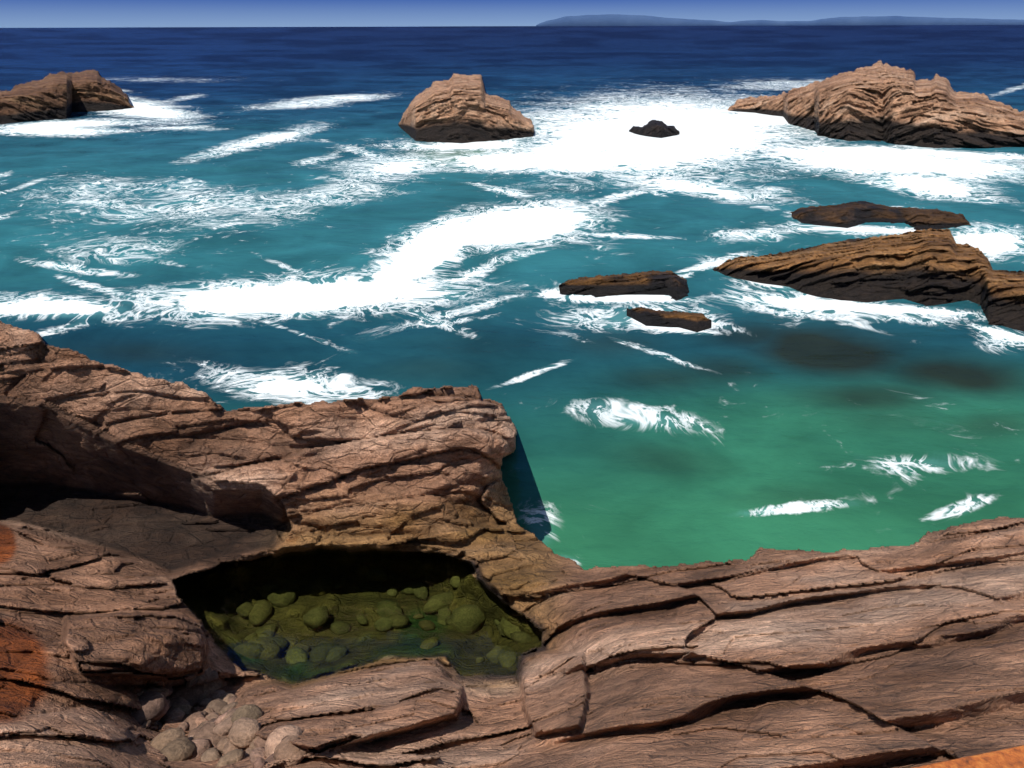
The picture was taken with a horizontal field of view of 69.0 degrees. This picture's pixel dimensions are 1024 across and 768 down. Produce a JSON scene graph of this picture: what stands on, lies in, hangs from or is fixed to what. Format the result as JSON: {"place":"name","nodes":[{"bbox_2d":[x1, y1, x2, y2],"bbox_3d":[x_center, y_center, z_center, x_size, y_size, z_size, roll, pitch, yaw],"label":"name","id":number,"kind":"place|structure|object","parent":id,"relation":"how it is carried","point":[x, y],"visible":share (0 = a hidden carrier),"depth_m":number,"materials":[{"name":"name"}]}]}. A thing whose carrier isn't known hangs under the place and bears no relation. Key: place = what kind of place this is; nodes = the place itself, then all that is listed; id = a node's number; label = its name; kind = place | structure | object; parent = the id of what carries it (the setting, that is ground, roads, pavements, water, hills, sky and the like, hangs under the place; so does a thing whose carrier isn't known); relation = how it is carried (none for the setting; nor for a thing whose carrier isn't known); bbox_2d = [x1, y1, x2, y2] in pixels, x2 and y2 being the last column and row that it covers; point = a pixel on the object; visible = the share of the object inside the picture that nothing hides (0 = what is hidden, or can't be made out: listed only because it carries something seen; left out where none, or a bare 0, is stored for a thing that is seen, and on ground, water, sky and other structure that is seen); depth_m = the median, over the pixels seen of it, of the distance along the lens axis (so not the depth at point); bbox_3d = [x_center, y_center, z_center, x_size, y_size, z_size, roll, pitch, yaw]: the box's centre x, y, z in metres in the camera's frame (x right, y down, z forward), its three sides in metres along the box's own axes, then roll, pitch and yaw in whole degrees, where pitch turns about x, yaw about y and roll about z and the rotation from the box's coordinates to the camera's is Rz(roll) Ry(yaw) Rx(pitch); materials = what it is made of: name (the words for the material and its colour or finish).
{"place":"outdoors","nodes":[
{"label":"outdoors","id":0,"kind":"place"},
{"bbox_2d":[0,25,1023,569],"bbox_3d":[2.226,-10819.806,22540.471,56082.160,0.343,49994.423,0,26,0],"label":"sea","id":1,"kind":"structure","parent":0,"point":[232,217],"depth_m":29.07,"materials":[{"name":"liquid"}]},
{"bbox_2d":[0,69,134,123],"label":"island rock","id":2,"kind":"object","parent":1,"relation":"in","point":[60,95],"visible":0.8,"depth_m":74.32,"materials":[{"name":"brown stone"}]},
{"bbox_2d":[398,73,533,142],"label":"sea stack rock","id":3,"kind":"object","parent":1,"relation":"on","point":[456,108],"visible":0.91,"depth_m":57.96,"materials":[{"name":"brown stone"}]},
{"bbox_2d":[559,270,688,300],"bbox_3d":[4.325,-3.895,27.467,5.488,1.610,7.518,0,26,0],"label":"reef rock","id":4,"kind":"object","parent":1,"relation":"on","point":[674,286],"visible":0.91,"depth_m":24.96,"materials":[{"name":"brown stone"}]},
{"bbox_2d":[629,120,679,137],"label":"sea rock","id":5,"kind":"object","parent":1,"relation":"on","point":[657,128],"visible":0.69,"depth_m":59.87,"materials":[{"name":"black stone"}]},
{"bbox_2d":[627,307,711,331],"bbox_3d":[5.054,-2.262,24.334,3.041,1.374,5.266,6,26,12],"label":"reef rock","id":6,"kind":"object","parent":1,"relation":"on","point":[696,322],"visible":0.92,"depth_m":22.32,"materials":[{"name":"brown stone"}]},
{"bbox_2d":[713,228,1023,330],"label":"sea rock","id":7,"kind":"object","parent":1,"relation":"on","point":[930,267],"visible":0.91,"depth_m":24.54,"materials":[{"name":"brown stone"}]},
{"bbox_2d":[728,60,1023,147],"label":"island rock","id":8,"kind":"object","parent":1,"relation":"in","point":[885,102],"visible":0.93,"depth_m":57.66,"materials":[{"name":"brown stone"}]},
{"bbox_2d":[791,201,970,229],"bbox_3d":[18.048,-8.704,37.176,8.909,1.791,13.549,15,29,28],"label":"sea rock","id":9,"kind":"object","parent":1,"relation":"on","point":[848,215],"visible":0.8,"depth_m":33.22,"materials":[{"name":"brown stone"}]},
{"bbox_2d":[0,321,1023,767],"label":"rocky shore","id":10,"kind":"structure","parent":0,"point":[154,531],"depth_m":9.28,"materials":[{"name":"brown stone"}]},
{"bbox_2d":[129,667,308,767],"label":"cobbles","id":11,"kind":"object","parent":10,"relation":"on","point":[229,733],"visible":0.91,"depth_m":6.99,"materials":[{"name":"stone"}]},
{"bbox_2d":[234,567,531,666],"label":"submerged stones","id":12,"kind":"object","parent":10,"relation":"on","point":[263,643],"visible":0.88,"depth_m":10.96,"materials":[{"name":"stone"}]},
{"bbox_2d":[0,0,1023,27],"label":"sky","id":13,"kind":"structure","parent":0,"point":[13,13],"materials":[{"name":"blue"}]},
{"bbox_2d":[536,14,1023,25],"bbox_3d":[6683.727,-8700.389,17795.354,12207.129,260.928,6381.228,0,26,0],"label":"distant headland","id":14,"kind":"structure","parent":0,"point":[612,20],"depth_m":17230.07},
{"bbox_2d":[912,745,1023,767],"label":"rock","id":15,"kind":"object","parent":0,"point":[1012,757],"depth_m":1.06,"materials":[{"name":"stone"}]}
]}

